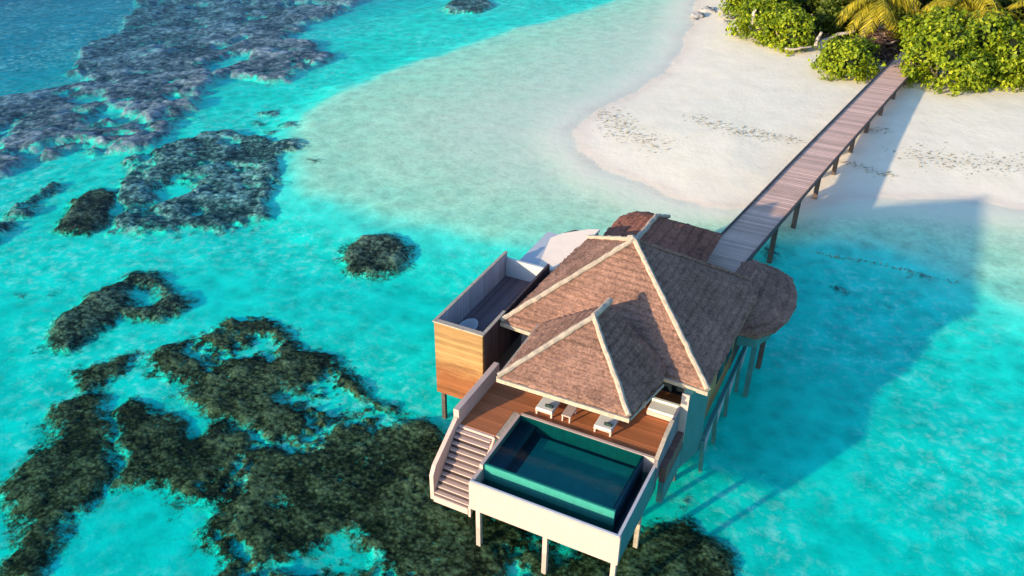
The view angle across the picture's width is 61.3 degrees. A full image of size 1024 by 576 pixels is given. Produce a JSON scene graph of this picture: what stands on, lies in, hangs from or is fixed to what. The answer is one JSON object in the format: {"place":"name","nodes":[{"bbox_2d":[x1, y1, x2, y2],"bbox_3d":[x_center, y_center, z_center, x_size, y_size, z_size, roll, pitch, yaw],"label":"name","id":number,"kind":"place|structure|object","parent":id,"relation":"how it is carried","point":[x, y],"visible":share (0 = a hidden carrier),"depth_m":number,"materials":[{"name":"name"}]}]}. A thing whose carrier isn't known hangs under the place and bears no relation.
{"place":"outdoors","nodes":[
{"label":"outdoors","id":0,"kind":"place"},
{"bbox_2d":[0,0,1023,575],"bbox_3d":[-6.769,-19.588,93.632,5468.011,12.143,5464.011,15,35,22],"label":"ground","id":1,"kind":"structure","parent":0,"point":[476,146],"depth_m":63.33,"materials":[{"name":"teal liquid"}]},
{"bbox_2d":[0,280,45,315],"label":"coral patch","id":2,"kind":"object","parent":1,"relation":"on","point":[13,296],"visible":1,"depth_m":54.23,"materials":[{"name":"teal liquid"}]},
{"bbox_2d":[0,169,91,258],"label":"coral reef","id":3,"kind":"object","parent":1,"relation":"on","point":[24,213],"visible":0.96,"depth_m":64.99},
{"bbox_2d":[23,279,76,313],"bbox_3d":[-29.085,0.447,54.289,4.946,0.094,4.800,15,35,22],"label":"coral patch","id":4,"kind":"object","parent":1,"relation":"on","point":[55,289],"visible":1,"depth_m":54.38,"materials":[{"name":"teal liquid"}]},
{"bbox_2d":[27,180,118,251],"bbox_3d":[-31.003,-5.843,63.824,8.389,0.760,12.825,-5,32,-9],"label":"coral reef","id":5,"kind":"object","parent":1,"relation":"on","point":[77,219],"visible":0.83,"depth_m":62.17},
{"bbox_2d":[0,338,154,575],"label":"coral reef","id":6,"kind":"object","parent":1,"relation":"on","point":[60,463],"visible":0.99,"depth_m":41.14},
{"bbox_2d":[4,254,222,374],"bbox_3d":[-23.723,1.442,52.281,11.788,0.778,13.680,15,35,22],"label":"coral reef","id":7,"kind":"object","parent":1,"relation":"on","point":[139,297],"visible":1,"depth_m":52.18},
{"bbox_2d":[91,125,331,252],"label":"coral reef","id":8,"kind":"object","parent":1,"relation":"on","point":[228,187],"visible":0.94,"depth_m":66.51},
{"bbox_2d":[0,0,463,205],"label":"coral reef","id":9,"kind":"object","parent":1,"relation":"on","point":[138,76],"visible":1,"depth_m":92.59},
{"bbox_2d":[231,116,280,130],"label":"coral patch","id":10,"kind":"object","parent":1,"relation":"on","point":[250,125],"visible":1,"depth_m":79.06,"materials":[{"name":"teal"}]},
{"bbox_2d":[235,104,300,121],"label":"coral patch","id":11,"kind":"object","parent":1,"relation":"on","point":[279,111],"visible":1,"depth_m":81.45,"materials":[{"name":"teal liquid"}]},
{"bbox_2d":[251,126,296,137],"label":"coral patch","id":12,"kind":"object","parent":1,"relation":"on","point":[269,133],"visible":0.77,"depth_m":76.56,"materials":[{"name":"teal liquid"}]},
{"bbox_2d":[118,301,433,453],"bbox_3d":[-12.934,4.904,47.163,20.610,0.507,13.530,15,35,22],"label":"coral reef","id":13,"kind":"object","parent":1,"relation":"on","point":[272,374],"visible":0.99,"depth_m":47.20},
{"bbox_2d":[263,113,319,134],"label":"coral patch","id":14,"kind":"object","parent":1,"relation":"on","point":[305,121],"visible":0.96,"depth_m":77.74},
{"bbox_2d":[289,150,342,170],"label":"coral patch","id":15,"kind":"object","parent":1,"relation":"on","point":[316,160],"visible":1,"depth_m":70.30,"materials":[{"name":"teal liquid"}]},
{"bbox_2d":[308,221,443,296],"bbox_3d":[-9.250,-2.308,58.148,9.745,0.867,10.080,15,35,22],"label":"coral reef","id":16,"kind":"object","parent":1,"relation":"on","point":[376,259],"visible":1,"depth_m":57.70},
{"bbox_2d":[100,377,784,575],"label":"coral reef","id":17,"kind":"object","parent":1,"relation":"on","point":[222,497],"visible":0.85,"depth_m":38.78},
{"bbox_2d":[426,0,511,18],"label":"coral reef","id":18,"kind":"object","parent":1,"relation":"on","point":[465,8],"visible":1,"depth_m":114.45},
{"bbox_2d":[432,211,797,503],"bbox_3d":[6.040,1.327,44.861,15.490,9.855,22.108,15,35,22],"label":"water villa","id":19,"kind":"object","parent":1,"relation":"on","point":[624,320],"visible":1,"depth_m":40.92,"materials":[{"name":"brown wood"}]},
{"bbox_2d":[429,417,494,516],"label":"staircase","id":20,"kind":"structure","parent":19,"relation":"attached to","point":[459,458],"depth_m":37.59,"materials":[{"name":"beige paint"}]},
{"bbox_2d":[459,318,477,329],"bbox_3d":[-2.213,2.094,42.730,0.920,0.505,1.560,15,35,22],"label":"bathtub","id":21,"kind":"object","parent":19,"relation":"on","point":[471,323],"visible":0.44,"depth_m":43.12,"materials":[{"name":"white ceramic"}]},
{"bbox_2d":[535,397,560,418],"bbox_3d":[1.844,4.970,39.263,0.840,0.800,1.950,15,35,22],"label":"sun lounger","id":22,"kind":"object","parent":19,"relation":"on","point":[541,407],"visible":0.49,"depth_m":38.77,"materials":[{"name":"white fabric"}]},
{"bbox_2d":[469,412,655,575],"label":"swimming pool","id":23,"kind":"structure","parent":19,"relation":"part of","point":[574,489],"depth_m":35.88,"materials":[{"name":"beige paint"}]},
{"bbox_2d":[561,404,576,422],"bbox_3d":[2.559,5.629,38.624,0.440,0.370,0.800,15,35,22],"label":"side table","id":24,"kind":"object","parent":19,"relation":"on","point":[569,411],"visible":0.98,"depth_m":38.48,"materials":[{"name":"beige paint"}]},
{"bbox_2d":[593,415,618,436],"bbox_3d":[4.361,5.616,38.274,0.840,0.800,1.950,15,35,22],"label":"sun lounger","id":25,"kind":"object","parent":19,"relation":"on","point":[599,423],"visible":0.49,"depth_m":37.77,"materials":[{"name":"white fabric"}]},
{"bbox_2d":[604,422,611,426],"bbox_3d":[4.183,5.938,37.630,0.346,0.160,0.173,15,35,22],"label":"rolled towel","id":26,"kind":"object","parent":25,"relation":"on","point":[607,424],"visible":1,"depth_m":37.57,"materials":[{"name":"fabric"}]},
{"bbox_2d":[646,397,680,420],"bbox_3d":[6.824,5.453,38.867,1.300,0.440,0.850,15,35,22],"label":"daybed","id":27,"kind":"object","parent":19,"relation":"on","point":[660,408],"visible":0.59,"depth_m":38.74,"materials":[{"name":"white fabric"}]},
{"bbox_2d":[654,407,680,482],"bbox_3d":[6.670,6.731,37.253,0.170,2.034,2.946,15,35,22],"label":"privacy screen","id":28,"kind":"object","parent":19,"relation":"attached to","point":[670,433],"visible":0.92,"depth_m":36.85,"materials":[{"name":"white paint"}]},
{"bbox_2d":[659,381,683,394],"bbox_3d":[4.782,3.347,41.028,7.700,1.750,0.090,15,35,22],"label":"glass door","id":29,"kind":"structure","parent":19,"relation":"in","point":[667,386],"depth_m":40.21,"materials":[{"name":"glass"}]},
{"bbox_2d":[716,360,724,384],"bbox_3d":[9.989,3.671,41.130,0.055,1.500,1.200,15,35,22],"label":"window","id":30,"kind":"structure","parent":19,"relation":"in","point":[720,370],"depth_m":41.08,"materials":[{"name":"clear glass"}]},
{"bbox_2d":[725,342,733,365],"bbox_3d":[10.705,2.921,42.349,0.055,1.500,1.200,15,35,22],"label":"window","id":31,"kind":"structure","parent":19,"relation":"in","point":[728,355],"depth_m":42.34,"materials":[{"name":"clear glass"}]},
{"bbox_2d":[650,470,729,524],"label":"water","id":32,"kind":"structure","parent":1,"relation":"on","point":[686,489],"depth_m":40.31,"materials":[{"name":"teal liquid"}]},
{"bbox_2d":[691,12,704,18],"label":"beach rock","id":33,"kind":"object","parent":1,"relation":"on","point":[697,15],"visible":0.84,"depth_m":107.43,"materials":[{"name":"grey stone"}]},
{"bbox_2d":[700,7,709,12],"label":"beach rock","id":34,"kind":"object","parent":1,"relation":"on","point":[704,9],"visible":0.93,"depth_m":109.52,"materials":[{"name":"grey stone"}]},
{"bbox_2d":[718,0,751,18],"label":"shrub","id":35,"kind":"object","parent":1,"relation":"on","point":[731,5],"visible":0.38,"depth_m":105.95,"materials":[{"name":"green plant"}]},
{"bbox_2d":[708,415,792,470],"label":"water","id":36,"kind":"structure","parent":1,"relation":"on","point":[752,443],"depth_m":43.22,"materials":[{"name":"teal liquid"}]},
{"bbox_2d":[725,0,797,45],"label":"shrub","id":37,"kind":"object","parent":1,"relation":"on","point":[742,21],"visible":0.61,"depth_m":96.59,"materials":[{"name":"green plant"}]},
{"bbox_2d":[750,9,756,23],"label":"dead trunk","id":38,"kind":"object","parent":37,"relation":"attached to","point":[753,14],"visible":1,"depth_m":95.46,"materials":[{"name":"grey wood"}]},
{"bbox_2d":[753,232,809,272],"bbox_3d":[17.589,-2.477,58.810,6.228,0.805,5.920,15,35,22],"label":"coral patch","id":39,"kind":"object","parent":1,"relation":"on","point":[790,255],"visible":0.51,"depth_m":58.56,"materials":[{"name":"teal liquid"}]},
{"bbox_2d":[752,0,818,17],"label":"shrub","id":40,"kind":"object","parent":1,"relation":"on","point":[804,4],"visible":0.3,"depth_m":100.00,"materials":[{"name":"green plant"}]},
{"bbox_2d":[753,2,820,56],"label":"shrub","id":41,"kind":"object","parent":1,"relation":"on","point":[791,28],"visible":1,"depth_m":92.92,"materials":[{"name":"green plant"}]},
{"bbox_2d":[785,46,811,50],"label":"driftwood log","id":42,"kind":"object","parent":1,"relation":"on","point":[794,49],"visible":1,"depth_m":92.17,"materials":[{"name":"grey wood"}]},
{"bbox_2d":[587,107,1021,283],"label":"seaweed wrack","id":43,"kind":"object","parent":1,"relation":"on","point":[805,142],"visible":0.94,"depth_m":71.55,"materials":[{"name":"plant"}]},
{"bbox_2d":[707,56,918,271],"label":"boardwalk","id":44,"kind":"structure","parent":1,"relation":"on","point":[751,228],"depth_m":62.44,"materials":[{"name":"brown wood"}]},
{"bbox_2d":[814,32,822,47],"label":"driftwood log","id":45,"kind":"object","parent":1,"relation":"on","point":[817,39],"visible":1,"depth_m":92.78,"materials":[{"name":"grey wood"}]},
{"bbox_2d":[808,0,863,38],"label":"shrub","id":46,"kind":"object","parent":1,"relation":"on","point":[827,13],"visible":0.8,"depth_m":97.13,"materials":[{"name":"green plant"}]},
{"bbox_2d":[818,30,854,43],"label":"driftwood log","id":47,"kind":"object","parent":1,"relation":"on","point":[840,33],"visible":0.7,"depth_m":93.87,"materials":[{"name":"grey wood"}]},
{"bbox_2d":[810,0,862,15],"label":"palm tree","id":48,"kind":"object","parent":1,"relation":"on","point":[852,7],"visible":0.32,"depth_m":97.77,"materials":[{"name":"green plant"}]},
{"bbox_2d":[804,268,876,308],"bbox_3d":[21.237,-0.006,55.588,5.522,0.268,5.040,15,35,22],"label":"coral patch","id":49,"kind":"object","parent":1,"relation":"on","point":[838,287],"visible":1,"depth_m":55.74,"materials":[{"name":"teal liquid"}]},
{"bbox_2d":[805,33,885,83],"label":"shrub","id":50,"kind":"object","parent":1,"relation":"on","point":[847,56],"visible":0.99,"depth_m":84.34,"materials":[{"name":"green plant"}]},
{"bbox_2d":[842,0,886,16],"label":"leafy tree","id":51,"kind":"object","parent":1,"relation":"on","point":[843,4],"visible":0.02,"depth_m":105.81,"materials":[{"name":"green plant"}]},
{"bbox_2d":[812,0,925,42],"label":"leaf litter","id":52,"kind":"object","parent":1,"relation":"on","point":[825,35],"visible":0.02,"depth_m":99.14,"materials":[{"name":"brown plant"}]},
{"bbox_2d":[852,14,903,66],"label":"dry fronds","id":53,"kind":"object","parent":1,"relation":"on","point":[886,48],"visible":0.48,"depth_m":90.61,"materials":[{"name":"brown plant"}]},
{"bbox_2d":[834,0,922,41],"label":"palm tree","id":54,"kind":"object","parent":1,"relation":"on","point":[877,6],"visible":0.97,"depth_m":91.84,"materials":[{"name":"yellow plant"}]},
{"bbox_2d":[855,288,931,328],"bbox_3d":[23.625,1.205,53.694,5.377,0.270,5.280,15,35,22],"label":"coral patch","id":55,"kind":"object","parent":1,"relation":"on","point":[889,307],"visible":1,"depth_m":53.56,"materials":[{"name":"teal liquid"}]},
{"bbox_2d":[880,258,961,296],"bbox_3d":[26.612,-0.690,56.255,5.612,0.496,4.960,15,35,22],"label":"coral patch","id":56,"kind":"object","parent":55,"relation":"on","point":[907,281],"visible":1,"depth_m":56.18,"materials":[{"name":"teal liquid"}]},
{"bbox_2d":[888,0,914,11],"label":"palm tree","id":57,"kind":"object","parent":1,"relation":"on","point":[893,7],"visible":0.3,"depth_m":96.43,"materials":[{"name":"green plant"}]},
{"bbox_2d":[879,7,926,50],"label":"shrub","id":58,"kind":"object","parent":1,"relation":"on","point":[908,13],"visible":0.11,"depth_m":92.31,"materials":[{"name":"green plant"}]},
{"bbox_2d":[873,0,968,20],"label":"leafy tree","id":59,"kind":"object","parent":1,"relation":"on","point":[921,6],"visible":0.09,"depth_m":101.47,"materials":[{"name":"green plant"}]},
{"bbox_2d":[892,3,969,53],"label":"shrub","id":60,"kind":"object","parent":1,"relation":"on","point":[907,26],"visible":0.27,"depth_m":88.25,"materials":[{"name":"green plant"}]},
{"bbox_2d":[894,14,994,96],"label":"shrub","id":61,"kind":"object","parent":1,"relation":"on","point":[952,50],"visible":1,"depth_m":81.41,"materials":[{"name":"green plant"}]},
{"bbox_2d":[918,0,1003,27],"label":"palm tree","id":62,"kind":"object","parent":1,"relation":"on","point":[967,4],"visible":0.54,"depth_m":90.05,"materials":[{"name":"yellow plant"}]},
{"bbox_2d":[958,70,995,93],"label":"shrub","id":63,"kind":"object","parent":1,"relation":"on","point":[987,82],"visible":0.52,"depth_m":81.55,"materials":[{"name":"green plant"}]},
{"bbox_2d":[946,8,1023,90],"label":"shrub","id":64,"kind":"object","parent":1,"relation":"on","point":[1004,37],"visible":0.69,"depth_m":81.78,"materials":[{"name":"green plant"}]},
{"bbox_2d":[958,0,1023,44],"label":"palm tree","id":65,"kind":"object","parent":1,"relation":"on","point":[991,2],"visible":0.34,"depth_m":87.63,"materials":[{"name":"yellow plant"}]},
{"bbox_2d":[966,0,1023,46],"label":"leafy tree","id":66,"kind":"object","parent":1,"relation":"on","point":[1019,12],"visible":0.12,"depth_m":91.23,"materials":[{"name":"green plant"}]},
{"bbox_2d":[992,36,1023,92],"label":"shrub","id":67,"kind":"object","parent":1,"relation":"on","point":[1016,80],"visible":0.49,"depth_m":81.99,"materials":[{"name":"green plant"}]},
{"bbox_2d":[1004,0,1023,32],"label":"palm tree","id":68,"kind":"object","parent":1,"relation":"on","point":[1019,3],"visible":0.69,"depth_m":87.74,"materials":[{"name":"yellow plant"}]},
{"bbox_2d":[721,14,733,18],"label":"beach rock","id":69,"kind":"object","parent":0,"point":[725,15],"visible":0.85,"depth_m":106.25,"materials":[{"name":"grey stone"}]}
]}

